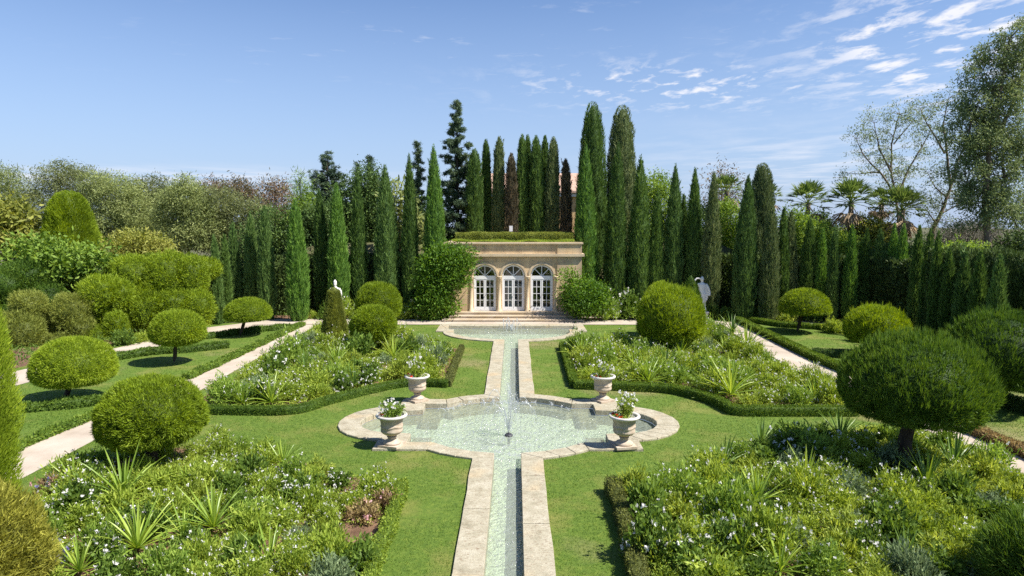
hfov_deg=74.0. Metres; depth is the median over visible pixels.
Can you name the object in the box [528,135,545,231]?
cypress tree
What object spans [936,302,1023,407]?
topiary tree
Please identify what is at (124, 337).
leafy shrub
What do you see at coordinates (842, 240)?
broadleaf tree
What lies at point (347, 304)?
flowering shrub
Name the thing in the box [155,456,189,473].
flowering shrub
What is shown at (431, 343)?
flowering shrub
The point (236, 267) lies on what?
cypress tree
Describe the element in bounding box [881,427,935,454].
shrub
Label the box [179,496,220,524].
leafy shrub
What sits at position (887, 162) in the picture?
eucalyptus tree
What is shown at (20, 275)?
cloud pruned shrub
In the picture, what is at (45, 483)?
lavender
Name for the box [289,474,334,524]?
flowering shrub
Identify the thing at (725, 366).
flowering shrub
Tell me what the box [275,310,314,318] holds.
ground cover
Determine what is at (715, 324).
flowering shrub
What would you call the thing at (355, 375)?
spiky plant
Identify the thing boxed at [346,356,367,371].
leafy shrub
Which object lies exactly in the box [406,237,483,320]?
bush
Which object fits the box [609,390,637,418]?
flowering plant
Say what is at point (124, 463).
flowering shrub
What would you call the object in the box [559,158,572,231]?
cypress tree
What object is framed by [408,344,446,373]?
flowering shrub
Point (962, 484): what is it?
leafy shrub
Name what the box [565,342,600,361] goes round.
golden shrub
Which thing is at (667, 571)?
shrub
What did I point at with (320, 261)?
cypress tree
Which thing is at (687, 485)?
flowering shrub
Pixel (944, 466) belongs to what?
flowering shrub
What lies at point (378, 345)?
shrub
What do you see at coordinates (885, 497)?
rose bush
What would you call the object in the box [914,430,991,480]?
spiky plant
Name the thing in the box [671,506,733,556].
flowering shrub
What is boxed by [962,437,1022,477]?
flowering shrub
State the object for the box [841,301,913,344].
topiary tree
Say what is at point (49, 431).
planting row
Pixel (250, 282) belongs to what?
cypress tree
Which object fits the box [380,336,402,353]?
golden shrub
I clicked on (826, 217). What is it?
broadleaf tree
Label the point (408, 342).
leafy shrub
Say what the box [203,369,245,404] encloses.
flowering shrub
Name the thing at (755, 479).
spiky plant
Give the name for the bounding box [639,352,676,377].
flowering shrub
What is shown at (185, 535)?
leafy shrub
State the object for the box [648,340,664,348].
grey shrub
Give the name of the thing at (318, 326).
shrub
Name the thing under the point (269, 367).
rose bush
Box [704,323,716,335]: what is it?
flowering shrub
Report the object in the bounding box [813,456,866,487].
flowering shrub
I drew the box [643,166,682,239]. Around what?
broadleaf tree
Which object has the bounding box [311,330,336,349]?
flowering shrub
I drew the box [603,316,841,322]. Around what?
soil
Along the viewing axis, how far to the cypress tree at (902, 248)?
41.18 m
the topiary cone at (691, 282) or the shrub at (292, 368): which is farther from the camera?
the topiary cone at (691, 282)
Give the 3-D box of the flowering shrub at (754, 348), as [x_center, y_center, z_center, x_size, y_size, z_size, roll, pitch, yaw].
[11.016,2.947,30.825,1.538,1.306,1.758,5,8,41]
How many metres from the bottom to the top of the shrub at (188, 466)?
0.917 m
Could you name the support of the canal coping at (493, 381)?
on the lawn at (438, 509)
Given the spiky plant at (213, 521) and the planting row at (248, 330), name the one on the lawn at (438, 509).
the planting row at (248, 330)
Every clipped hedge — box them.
[14,261,95,292]
[101,250,209,295]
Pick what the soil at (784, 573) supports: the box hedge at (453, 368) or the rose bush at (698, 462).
the rose bush at (698, 462)
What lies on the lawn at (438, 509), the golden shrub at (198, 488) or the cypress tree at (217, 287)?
the cypress tree at (217, 287)
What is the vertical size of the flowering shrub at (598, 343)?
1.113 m
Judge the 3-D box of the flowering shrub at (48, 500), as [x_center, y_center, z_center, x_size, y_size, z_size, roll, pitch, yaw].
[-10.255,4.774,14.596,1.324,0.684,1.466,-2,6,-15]
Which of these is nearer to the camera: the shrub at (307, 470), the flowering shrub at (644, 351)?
the shrub at (307, 470)
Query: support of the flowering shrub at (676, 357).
on the soil at (727, 397)
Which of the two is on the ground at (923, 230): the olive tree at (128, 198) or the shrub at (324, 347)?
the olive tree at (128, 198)
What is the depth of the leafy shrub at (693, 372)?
27.53 m
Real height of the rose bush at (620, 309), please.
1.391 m
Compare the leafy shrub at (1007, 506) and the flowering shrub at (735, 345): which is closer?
the leafy shrub at (1007, 506)
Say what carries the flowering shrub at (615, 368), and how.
on the soil at (727, 397)
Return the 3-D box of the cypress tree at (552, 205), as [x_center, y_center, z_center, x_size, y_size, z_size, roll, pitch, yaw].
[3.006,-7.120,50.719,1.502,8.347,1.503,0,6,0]
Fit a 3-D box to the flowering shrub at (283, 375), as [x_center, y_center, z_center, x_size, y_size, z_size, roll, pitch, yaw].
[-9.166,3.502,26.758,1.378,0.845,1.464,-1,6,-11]
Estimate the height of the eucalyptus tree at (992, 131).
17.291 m
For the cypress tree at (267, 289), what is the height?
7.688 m
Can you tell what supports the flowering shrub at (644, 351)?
on the soil at (727, 397)
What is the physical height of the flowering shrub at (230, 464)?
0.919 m
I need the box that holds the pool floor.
[362,329,654,575]
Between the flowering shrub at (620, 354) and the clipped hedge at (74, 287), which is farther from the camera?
the clipped hedge at (74, 287)
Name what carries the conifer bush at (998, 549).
on the soil at (784, 573)
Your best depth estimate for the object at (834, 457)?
17.60 m
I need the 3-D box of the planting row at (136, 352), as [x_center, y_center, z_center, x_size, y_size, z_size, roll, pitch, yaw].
[-16.797,3.047,33.599,5.383,0.585,1.210,-4,7,-38]
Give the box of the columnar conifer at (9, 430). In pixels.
[0,307,26,495]
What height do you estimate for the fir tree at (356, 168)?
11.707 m
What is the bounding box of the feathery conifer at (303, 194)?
[276,166,326,241]
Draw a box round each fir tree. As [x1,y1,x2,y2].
[301,151,351,214]
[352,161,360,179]
[364,154,376,231]
[411,140,426,230]
[438,99,472,240]
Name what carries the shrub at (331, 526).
on the soil at (356, 529)
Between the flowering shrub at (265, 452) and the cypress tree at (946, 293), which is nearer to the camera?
the flowering shrub at (265, 452)
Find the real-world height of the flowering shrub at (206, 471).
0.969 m
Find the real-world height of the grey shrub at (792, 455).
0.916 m
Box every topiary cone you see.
[320,287,349,339]
[683,275,703,306]
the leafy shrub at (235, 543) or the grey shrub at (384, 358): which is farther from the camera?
the grey shrub at (384, 358)
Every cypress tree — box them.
[209,234,225,324]
[219,233,233,322]
[227,220,243,300]
[242,211,258,296]
[255,205,277,319]
[283,197,311,320]
[312,188,328,312]
[325,183,351,299]
[349,173,368,309]
[372,164,401,292]
[399,153,420,307]
[422,143,446,303]
[464,148,484,231]
[480,139,492,231]
[490,136,505,231]
[503,152,519,231]
[516,134,530,231]
[525,134,531,231]
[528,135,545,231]
[540,135,548,222]
[543,136,560,231]
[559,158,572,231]
[572,101,607,283]
[574,144,599,314]
[602,142,628,304]
[605,104,637,252]
[626,154,651,300]
[648,187,665,285]
[663,165,684,286]
[681,193,687,258]
[683,166,704,284]
[700,171,722,307]
[730,174,758,318]
[751,162,777,252]
[757,205,780,319]
[776,206,790,319]
[787,210,799,290]
[797,216,816,320]
[813,227,827,320]
[823,227,839,320]
[840,224,859,321]
[856,228,871,307]
[870,229,887,297]
[886,223,898,263]
[894,223,910,267]
[905,224,924,330]
[915,227,934,330]
[924,230,945,335]
[935,247,956,333]
[947,243,971,335]
[964,249,989,326]
[984,253,1010,317]
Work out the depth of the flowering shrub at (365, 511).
14.77 m
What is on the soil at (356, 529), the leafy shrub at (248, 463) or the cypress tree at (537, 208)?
the leafy shrub at (248, 463)
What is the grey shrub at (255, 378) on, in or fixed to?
on the soil at (326, 386)
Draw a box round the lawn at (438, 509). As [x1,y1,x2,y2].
[2,323,1023,575]
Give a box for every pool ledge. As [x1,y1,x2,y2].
[412,438,430,441]
[421,412,440,428]
[446,405,500,418]
[517,405,571,419]
[577,412,596,428]
[585,438,603,441]
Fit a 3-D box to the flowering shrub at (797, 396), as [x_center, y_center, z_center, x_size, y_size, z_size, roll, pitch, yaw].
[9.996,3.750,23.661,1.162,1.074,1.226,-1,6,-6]
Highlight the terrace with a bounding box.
[255,317,728,324]
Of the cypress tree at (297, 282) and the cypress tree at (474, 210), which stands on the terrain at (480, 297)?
the cypress tree at (474, 210)
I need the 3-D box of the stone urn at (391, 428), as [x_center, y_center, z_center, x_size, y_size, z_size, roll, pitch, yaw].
[-3.452,4.066,19.508,0.910,0.932,0.910,2,6,18]
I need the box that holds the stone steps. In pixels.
[442,311,583,321]
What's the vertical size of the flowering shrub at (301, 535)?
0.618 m
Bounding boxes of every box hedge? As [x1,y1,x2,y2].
[208,378,448,415]
[360,476,408,575]
[445,344,464,386]
[558,341,577,386]
[573,379,858,416]
[603,474,651,575]
[734,316,839,369]
[747,316,843,333]
[812,347,867,358]
[964,426,1023,458]
[1001,392,1023,413]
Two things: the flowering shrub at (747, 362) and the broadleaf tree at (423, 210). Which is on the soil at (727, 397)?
the flowering shrub at (747, 362)
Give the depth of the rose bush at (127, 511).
14.06 m
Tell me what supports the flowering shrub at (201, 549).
on the soil at (356, 529)
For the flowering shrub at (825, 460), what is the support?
on the soil at (784, 573)
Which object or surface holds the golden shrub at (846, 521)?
on the soil at (784, 573)
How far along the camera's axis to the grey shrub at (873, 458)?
17.89 m
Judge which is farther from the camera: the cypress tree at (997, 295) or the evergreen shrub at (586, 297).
the evergreen shrub at (586, 297)
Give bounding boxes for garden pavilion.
[444,241,584,315]
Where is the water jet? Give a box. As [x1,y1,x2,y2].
[503,318,521,331]
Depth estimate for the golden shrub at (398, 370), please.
27.59 m
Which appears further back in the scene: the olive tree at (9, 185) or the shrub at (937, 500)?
the olive tree at (9, 185)
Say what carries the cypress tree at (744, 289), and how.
on the soil at (802, 321)
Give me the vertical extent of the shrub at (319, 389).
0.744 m
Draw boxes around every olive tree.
[0,159,48,218]
[11,156,122,237]
[70,165,170,247]
[114,168,195,253]
[145,170,228,255]
[181,180,278,254]
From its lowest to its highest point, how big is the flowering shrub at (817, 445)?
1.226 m
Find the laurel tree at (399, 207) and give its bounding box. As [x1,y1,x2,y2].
[375,173,425,253]
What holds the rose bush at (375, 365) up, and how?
on the soil at (326, 386)
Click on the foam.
(504, 446)
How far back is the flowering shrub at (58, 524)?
13.91 m
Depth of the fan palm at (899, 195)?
49.05 m
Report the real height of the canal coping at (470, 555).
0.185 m
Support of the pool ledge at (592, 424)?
on the pool floor
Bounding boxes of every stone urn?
[375,411,407,449]
[404,373,429,403]
[590,373,615,403]
[608,411,640,449]
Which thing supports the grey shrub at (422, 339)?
on the soil at (326, 386)
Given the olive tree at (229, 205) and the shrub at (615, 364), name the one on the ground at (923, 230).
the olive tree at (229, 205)
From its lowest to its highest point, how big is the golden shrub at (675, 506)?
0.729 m
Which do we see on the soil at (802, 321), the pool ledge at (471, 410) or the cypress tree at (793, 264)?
the cypress tree at (793, 264)
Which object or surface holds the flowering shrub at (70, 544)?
on the soil at (356, 529)
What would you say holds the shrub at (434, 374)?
on the soil at (326, 386)
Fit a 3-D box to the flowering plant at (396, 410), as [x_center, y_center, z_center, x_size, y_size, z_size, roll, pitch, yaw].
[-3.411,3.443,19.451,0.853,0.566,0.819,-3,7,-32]
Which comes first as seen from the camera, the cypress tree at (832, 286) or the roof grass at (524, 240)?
the cypress tree at (832, 286)
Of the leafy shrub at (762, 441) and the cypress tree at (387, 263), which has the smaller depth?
the leafy shrub at (762, 441)
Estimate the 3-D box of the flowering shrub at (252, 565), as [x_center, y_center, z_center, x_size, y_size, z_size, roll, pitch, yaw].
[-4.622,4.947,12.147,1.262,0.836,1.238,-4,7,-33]
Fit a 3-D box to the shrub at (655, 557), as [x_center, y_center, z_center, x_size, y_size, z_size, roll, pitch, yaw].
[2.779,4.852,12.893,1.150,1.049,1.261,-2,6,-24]
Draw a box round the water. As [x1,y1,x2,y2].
[365,329,654,575]
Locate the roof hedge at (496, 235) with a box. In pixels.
[454,231,574,241]
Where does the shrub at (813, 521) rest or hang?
on the soil at (784, 573)
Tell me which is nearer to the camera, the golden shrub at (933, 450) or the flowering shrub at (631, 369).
the golden shrub at (933, 450)
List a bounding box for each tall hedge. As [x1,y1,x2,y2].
[209,250,423,314]
[601,250,911,321]
[921,242,1023,330]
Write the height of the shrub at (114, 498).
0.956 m
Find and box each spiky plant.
[40,453,96,479]
[51,531,115,575]
[77,440,180,504]
[78,495,196,575]
[154,499,219,543]
[163,461,197,485]
[166,481,260,550]
[214,381,266,404]
[221,517,308,574]
[246,368,297,404]
[261,439,309,466]
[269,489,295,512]
[284,348,327,368]
[311,341,356,364]
[344,362,371,385]
[371,333,413,356]
[430,338,457,358]
[559,335,601,354]
[609,342,647,365]
[615,354,682,390]
[648,342,684,364]
[666,336,696,353]
[691,435,748,469]
[692,352,770,403]
[706,509,795,569]
[719,313,751,333]
[721,320,772,346]
[726,456,795,514]
[729,471,767,506]
[736,415,775,443]
[747,523,811,575]
[771,441,832,471]
[796,376,827,404]
[814,407,873,437]
[874,524,938,559]
[886,439,982,489]
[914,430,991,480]
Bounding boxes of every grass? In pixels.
[451,238,574,241]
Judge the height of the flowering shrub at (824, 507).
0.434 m
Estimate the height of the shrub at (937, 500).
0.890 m
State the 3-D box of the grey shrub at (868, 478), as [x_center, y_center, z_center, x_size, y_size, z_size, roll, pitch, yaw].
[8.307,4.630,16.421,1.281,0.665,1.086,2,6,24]
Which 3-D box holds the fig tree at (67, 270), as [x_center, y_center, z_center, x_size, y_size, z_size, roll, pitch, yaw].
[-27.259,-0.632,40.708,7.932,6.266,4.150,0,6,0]
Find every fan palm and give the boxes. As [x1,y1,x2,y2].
[707,173,742,217]
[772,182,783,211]
[783,178,834,231]
[820,176,880,239]
[867,186,898,221]
[873,183,930,240]
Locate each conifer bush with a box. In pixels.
[0,476,64,575]
[965,500,1023,575]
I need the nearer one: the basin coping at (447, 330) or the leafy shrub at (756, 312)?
the basin coping at (447, 330)
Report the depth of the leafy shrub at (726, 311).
44.56 m
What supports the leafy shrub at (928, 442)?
on the soil at (784, 573)
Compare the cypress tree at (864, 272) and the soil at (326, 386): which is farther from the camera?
the cypress tree at (864, 272)
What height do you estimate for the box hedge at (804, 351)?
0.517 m
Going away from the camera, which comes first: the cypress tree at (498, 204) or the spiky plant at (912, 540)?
the spiky plant at (912, 540)
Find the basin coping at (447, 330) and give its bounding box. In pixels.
[436,324,586,341]
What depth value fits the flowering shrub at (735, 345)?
32.49 m
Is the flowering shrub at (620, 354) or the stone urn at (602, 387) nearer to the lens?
the stone urn at (602, 387)
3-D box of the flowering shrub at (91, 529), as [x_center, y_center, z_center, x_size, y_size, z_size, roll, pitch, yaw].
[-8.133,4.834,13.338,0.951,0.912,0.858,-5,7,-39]
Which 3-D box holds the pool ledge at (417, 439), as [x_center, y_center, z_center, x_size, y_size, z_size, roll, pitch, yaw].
[-2.793,4.840,20.566,0.550,0.230,1.240,0,6,0]
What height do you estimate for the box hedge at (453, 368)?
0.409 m
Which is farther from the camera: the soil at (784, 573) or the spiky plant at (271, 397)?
the spiky plant at (271, 397)
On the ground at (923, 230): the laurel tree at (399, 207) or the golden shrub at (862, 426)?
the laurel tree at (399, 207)
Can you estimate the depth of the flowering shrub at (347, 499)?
15.30 m
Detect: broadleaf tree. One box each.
[228,200,308,255]
[274,190,350,254]
[322,173,376,242]
[340,154,403,241]
[401,188,464,252]
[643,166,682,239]
[662,194,724,242]
[703,194,740,252]
[776,201,841,255]
[811,204,845,237]
[815,221,875,254]
[836,207,897,248]
[859,232,948,257]
[933,233,1017,249]
[974,217,1023,253]
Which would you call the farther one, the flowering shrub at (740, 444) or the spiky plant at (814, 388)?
the spiky plant at (814, 388)
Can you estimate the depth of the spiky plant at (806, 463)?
16.86 m
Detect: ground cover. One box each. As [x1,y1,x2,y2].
[7,327,146,368]
[26,442,391,575]
[203,342,456,405]
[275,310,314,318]
[570,334,843,405]
[591,314,842,323]
[627,426,987,575]
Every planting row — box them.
[8,409,92,451]
[15,393,103,412]
[116,340,230,359]
[180,321,305,378]
[205,323,292,338]
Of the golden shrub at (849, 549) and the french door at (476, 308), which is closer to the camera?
the golden shrub at (849, 549)
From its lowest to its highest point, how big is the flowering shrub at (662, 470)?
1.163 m
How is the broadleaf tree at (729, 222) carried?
on the ground at (923, 230)
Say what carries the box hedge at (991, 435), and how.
on the lawn at (438, 509)
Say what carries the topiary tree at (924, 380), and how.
on the soil at (784, 573)
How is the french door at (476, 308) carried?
in the garden pavilion
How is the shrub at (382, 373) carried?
on the soil at (326, 386)
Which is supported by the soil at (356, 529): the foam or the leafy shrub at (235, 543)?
the leafy shrub at (235, 543)
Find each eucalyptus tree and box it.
[832,94,946,235]
[904,81,982,239]
[930,12,1023,247]
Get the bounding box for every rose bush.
[44,467,104,519]
[71,458,112,481]
[86,542,143,575]
[87,526,125,568]
[104,498,145,535]
[240,375,278,404]
[252,345,291,376]
[274,470,329,506]
[323,467,354,491]
[330,366,354,392]
[353,364,382,386]
[363,359,384,371]
[389,332,405,340]
[602,301,624,319]
[617,285,640,316]
[617,498,681,566]
[642,492,668,525]
[649,523,692,573]
[655,528,727,575]
[687,455,711,485]
[693,507,757,559]
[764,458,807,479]
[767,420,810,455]
[800,446,818,463]
[846,515,894,558]
[854,427,879,446]
[864,486,903,512]
[915,474,943,496]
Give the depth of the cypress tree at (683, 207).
47.58 m
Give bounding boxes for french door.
[474,277,495,310]
[502,277,523,310]
[530,277,552,310]
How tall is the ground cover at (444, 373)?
0.414 m
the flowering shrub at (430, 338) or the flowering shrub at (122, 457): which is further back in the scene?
the flowering shrub at (430, 338)
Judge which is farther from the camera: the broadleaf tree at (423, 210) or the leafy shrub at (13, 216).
the broadleaf tree at (423, 210)
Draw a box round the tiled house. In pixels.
[467,173,577,231]
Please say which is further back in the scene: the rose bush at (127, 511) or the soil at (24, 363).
the soil at (24, 363)
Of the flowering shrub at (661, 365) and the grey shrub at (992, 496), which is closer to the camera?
the grey shrub at (992, 496)
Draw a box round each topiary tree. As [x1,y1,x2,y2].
[24,334,120,395]
[38,190,103,254]
[88,372,210,460]
[146,308,208,362]
[222,296,273,334]
[348,303,398,342]
[353,281,402,318]
[635,278,707,345]
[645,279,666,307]
[777,287,832,331]
[832,324,1009,461]
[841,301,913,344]
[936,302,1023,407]
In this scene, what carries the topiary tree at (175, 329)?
on the lawn at (438, 509)
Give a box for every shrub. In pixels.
[0,188,45,260]
[0,258,70,311]
[0,287,49,348]
[29,470,66,496]
[35,492,55,515]
[36,467,98,501]
[37,448,100,488]
[37,489,60,502]
[40,291,97,342]
[43,508,66,536]
[47,564,71,575]
[52,534,86,567]
[53,493,109,535]
[68,510,123,560]
[74,270,137,340]
[81,444,112,461]
[84,453,117,473]
[90,466,121,494]
[92,481,146,520]
[95,224,180,259]
[104,324,139,346]
[106,248,223,333]
[112,452,138,463]
[114,457,137,476]
[121,454,162,485]
[122,498,182,541]
[129,467,160,491]
[131,482,197,526]
[132,463,190,498]
[133,330,149,342]
[135,445,182,463]
[135,528,202,575]
[139,485,175,507]
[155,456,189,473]
[167,529,226,575]
[168,523,217,554]
[175,449,214,477]
[177,455,242,493]
[177,468,218,505]
[179,439,207,461]
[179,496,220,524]
[183,438,206,452]
[183,552,228,575]
[195,431,243,461]
[202,449,243,477]
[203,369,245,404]
[203,428,236,445]
[203,489,230,509]
[204,422,229,443]
[212,467,251,497]
[216,530,244,554]
[217,530,266,573]
[218,542,283,575]
[219,483,252,514]
[220,493,281,540]
[225,484,288,523]
[227,449,247,462]
[228,444,269,481]
[233,434,253,453]
[234,360,261,377]
[236,362,263,381]
[238,378,257,396]
[242,373,272,384]
[242,461,282,493]
[243,436,280,454]
[247,441,279,468]
[248,470,290,509]
[254,348,280,363]
[262,375,287,388]
[266,499,313,538]
[266,530,316,575]
[270,326,304,362]
[270,366,295,382]
[271,379,315,404]
[271,449,311,479]
[277,529,317,551]
[281,523,314,540]
[284,362,306,378]
[285,327,312,351]
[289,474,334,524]
[290,366,316,382]
[292,357,305,367]
[292,462,329,488]
[294,347,313,363]
[296,363,334,391]
[299,328,318,346]
[300,382,335,400]
[300,520,360,569]
[302,354,330,375]
[302,547,357,575]
[304,320,321,335]
[304,345,321,356]
[305,515,347,546]
[306,453,336,477]
[307,497,343,529]
[308,309,317,318]
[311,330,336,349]
[313,342,330,352]
[313,352,325,359]
[313,486,341,504]
[314,300,324,318]
[315,347,339,365]
[320,355,352,385]
[327,336,351,353]
[327,355,360,376]
[328,347,350,359]
[330,324,349,341]
[334,483,370,512]
[335,530,387,575]
[338,494,383,526]
[340,329,375,357]
[340,348,367,363]
[342,295,354,317]
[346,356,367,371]
[347,464,397,499]
[361,356,385,366]
[362,463,393,485]
[366,347,388,358]
[367,486,402,510]
[372,342,385,350]
[374,351,392,363]
[374,369,392,380]
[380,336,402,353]
[384,349,414,380]
[384,359,409,376]
[388,351,409,363]
[389,331,421,353]
[389,348,416,359]
[395,321,413,337]
[397,307,410,319]
[398,297,421,319]
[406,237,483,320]
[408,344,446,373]
[411,309,427,319]
[411,333,429,346]
[412,344,433,353]
[419,307,438,319]
[419,365,445,378]
[425,338,443,348]
[425,342,449,367]
[426,335,440,343]
[434,341,454,356]
[439,303,457,318]
[551,264,616,322]
[563,326,590,351]
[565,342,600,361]
[572,347,612,371]
[575,365,599,379]
[585,332,601,342]
[587,284,622,320]
[587,340,603,350]
[591,334,621,365]
[599,329,628,345]
[602,336,619,356]
[606,360,624,368]
[606,364,624,375]
[606,459,652,495]
[609,370,621,381]
[611,339,625,350]
[613,326,629,338]
[614,345,636,363]
[616,357,652,382]
[618,303,642,319]
[618,332,634,345]
[621,348,648,365]
[624,337,650,351]
[626,471,670,518]
[629,465,679,499]
[629,518,692,571]
[632,348,672,364]
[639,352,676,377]
[647,341,670,356]
[647,345,666,356]
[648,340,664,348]
[648,458,680,479]
[649,560,684,575]
[657,357,693,385]
[662,487,705,525]
[664,455,713,503]
[665,338,693,355]
[667,514,689,532]
[669,347,689,364]
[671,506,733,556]
[674,362,700,382]
[677,350,703,374]
[677,546,750,575]
[680,443,738,470]
[680,500,711,523]
[688,372,706,388]
[688,453,736,488]
[689,341,712,353]
[693,344,727,360]
[694,467,766,526]
[695,345,722,362]
[696,370,712,379]
[696,478,727,512]
[697,352,732,373]
[698,332,719,347]
[698,364,744,397]
[700,336,715,346]
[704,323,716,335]
[706,299,721,319]
[706,313,729,330]
[710,325,730,345]
[714,305,734,320]
[714,466,775,504]
[717,355,754,379]
[718,329,748,355]
[721,350,741,360]
[721,460,742,476]
[727,545,783,575]
[728,437,760,460]
[732,391,763,405]
[733,448,771,472]
[735,364,760,384]
[735,492,813,566]
[736,378,766,395]
[737,340,769,361]
[739,340,763,355]
[739,495,789,527]
[740,459,780,491]
[742,353,767,366]
[745,355,768,376]
[746,443,790,466]
[750,386,785,404]
[750,436,777,454]
[751,368,794,390]
[754,308,758,316]
[756,496,785,513]
[757,350,775,362]
[758,358,800,375]
[763,487,790,503]
[767,450,833,507]
[772,418,803,433]
[772,488,816,514]
[773,375,794,402]
[776,312,798,321]
[776,445,811,465]
[781,366,803,387]
[782,380,816,404]
[785,516,817,556]
[786,417,844,459]
[788,508,829,540]
[789,535,851,575]
[795,369,829,394]
[796,359,823,381]
[799,497,844,520]
[803,420,838,437]
[804,519,869,573]
[807,371,844,404]
[812,452,842,473]
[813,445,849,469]
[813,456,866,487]
[816,369,836,383]
[817,475,869,514]
[820,315,842,332]
[820,499,884,538]
[824,431,859,458]
[829,425,882,452]
[830,467,872,499]
[837,507,865,521]
[838,446,887,477]
[839,553,904,575]
[845,545,901,575]
[851,469,879,494]
[852,493,873,512]
[855,422,895,439]
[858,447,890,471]
[859,498,909,522]
[861,461,926,501]
[866,498,925,549]
[868,423,899,444]
[869,446,887,457]
[870,480,933,516]
[873,437,919,476]
[874,534,946,575]
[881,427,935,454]
[890,426,928,440]
[891,504,943,539]
[901,524,976,572]
[906,481,959,516]
[908,450,949,475]
[912,443,951,462]
[919,456,992,496]
[921,541,971,575]
[923,213,1015,246]
[925,437,949,452]
[926,430,963,445]
[932,499,985,523]
[934,516,989,559]
[936,468,979,505]
[936,507,978,536]
[937,455,979,477]
[946,434,981,459]
[951,489,998,522]
[958,449,1009,479]
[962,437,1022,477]
[971,485,1007,505]
[978,478,1023,503]
[982,466,1022,491]
[990,496,1023,518]
[1002,467,1023,483]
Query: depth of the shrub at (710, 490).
14.94 m
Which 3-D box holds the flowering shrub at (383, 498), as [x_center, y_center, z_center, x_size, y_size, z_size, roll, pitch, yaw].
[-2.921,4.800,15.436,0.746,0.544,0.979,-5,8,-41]
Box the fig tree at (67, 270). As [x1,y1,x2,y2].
[0,225,127,291]
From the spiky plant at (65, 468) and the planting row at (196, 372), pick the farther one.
the planting row at (196, 372)
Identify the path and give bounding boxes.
[0,321,272,385]
[13,324,317,478]
[724,322,1023,472]
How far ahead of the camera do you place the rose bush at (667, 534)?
12.57 m
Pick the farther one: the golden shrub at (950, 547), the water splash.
the water splash
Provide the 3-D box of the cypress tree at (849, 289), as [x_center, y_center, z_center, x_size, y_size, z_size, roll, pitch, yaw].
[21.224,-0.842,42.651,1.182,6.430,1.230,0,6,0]
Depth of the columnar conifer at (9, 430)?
13.14 m
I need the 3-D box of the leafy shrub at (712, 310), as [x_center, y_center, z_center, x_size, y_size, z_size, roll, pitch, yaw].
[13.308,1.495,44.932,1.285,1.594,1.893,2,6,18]
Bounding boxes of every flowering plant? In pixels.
[378,397,405,417]
[406,356,428,379]
[590,359,614,377]
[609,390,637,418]
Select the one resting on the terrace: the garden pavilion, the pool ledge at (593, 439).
the garden pavilion
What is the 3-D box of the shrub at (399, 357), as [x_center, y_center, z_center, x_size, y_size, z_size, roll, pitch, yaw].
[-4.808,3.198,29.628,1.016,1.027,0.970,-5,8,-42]
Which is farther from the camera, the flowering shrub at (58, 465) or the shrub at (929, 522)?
the flowering shrub at (58, 465)
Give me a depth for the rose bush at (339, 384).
25.59 m
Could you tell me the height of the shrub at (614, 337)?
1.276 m
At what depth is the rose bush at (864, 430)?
19.41 m
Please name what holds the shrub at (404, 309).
on the soil at (279, 316)
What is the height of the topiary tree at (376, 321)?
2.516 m
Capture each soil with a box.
[3,332,144,367]
[33,447,386,575]
[203,348,456,405]
[274,313,349,318]
[571,349,820,405]
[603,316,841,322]
[626,431,988,575]
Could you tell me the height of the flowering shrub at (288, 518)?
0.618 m
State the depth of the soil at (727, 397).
25.70 m
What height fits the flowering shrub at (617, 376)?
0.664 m
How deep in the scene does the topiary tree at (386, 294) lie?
36.81 m
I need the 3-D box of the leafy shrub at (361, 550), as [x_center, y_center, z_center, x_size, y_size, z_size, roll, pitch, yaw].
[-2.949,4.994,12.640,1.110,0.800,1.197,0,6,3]
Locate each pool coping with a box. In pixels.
[338,394,498,459]
[519,394,679,459]
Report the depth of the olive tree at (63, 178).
58.56 m
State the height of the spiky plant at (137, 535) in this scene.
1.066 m
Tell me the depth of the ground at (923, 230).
247.57 m
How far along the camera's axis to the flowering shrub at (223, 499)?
15.42 m
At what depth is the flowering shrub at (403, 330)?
36.02 m
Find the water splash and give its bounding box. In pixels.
[440,400,568,410]
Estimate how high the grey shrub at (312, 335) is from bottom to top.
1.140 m
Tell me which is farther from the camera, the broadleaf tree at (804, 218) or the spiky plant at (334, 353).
the broadleaf tree at (804, 218)
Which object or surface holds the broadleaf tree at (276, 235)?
on the ground at (923, 230)
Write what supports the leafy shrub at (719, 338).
on the soil at (727, 397)
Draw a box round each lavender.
[34,476,54,497]
[53,534,72,568]
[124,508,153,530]
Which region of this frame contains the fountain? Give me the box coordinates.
[480,386,542,444]
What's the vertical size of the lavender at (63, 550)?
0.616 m
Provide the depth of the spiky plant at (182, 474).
16.34 m
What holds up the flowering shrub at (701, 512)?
on the soil at (784, 573)
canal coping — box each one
[452,458,493,575]
[484,341,503,397]
[518,341,533,393]
[521,458,555,575]
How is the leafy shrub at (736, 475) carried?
on the soil at (784, 573)
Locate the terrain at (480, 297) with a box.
[306,242,731,304]
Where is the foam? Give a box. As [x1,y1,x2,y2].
[411,317,606,575]
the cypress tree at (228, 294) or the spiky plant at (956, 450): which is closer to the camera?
the spiky plant at (956, 450)
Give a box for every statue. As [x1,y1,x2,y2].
[330,280,341,293]
[695,277,710,319]
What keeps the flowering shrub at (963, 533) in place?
on the soil at (784, 573)
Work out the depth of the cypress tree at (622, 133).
50.09 m
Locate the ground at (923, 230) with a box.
[0,227,1021,322]
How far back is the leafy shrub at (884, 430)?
19.58 m
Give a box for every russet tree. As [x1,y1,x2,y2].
[192,170,267,219]
[253,167,298,240]
[686,153,746,215]
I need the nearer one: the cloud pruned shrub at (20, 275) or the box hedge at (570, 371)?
the box hedge at (570, 371)
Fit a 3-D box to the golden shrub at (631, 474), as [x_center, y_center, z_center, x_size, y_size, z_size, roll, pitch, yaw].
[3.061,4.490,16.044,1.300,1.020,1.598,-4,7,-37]

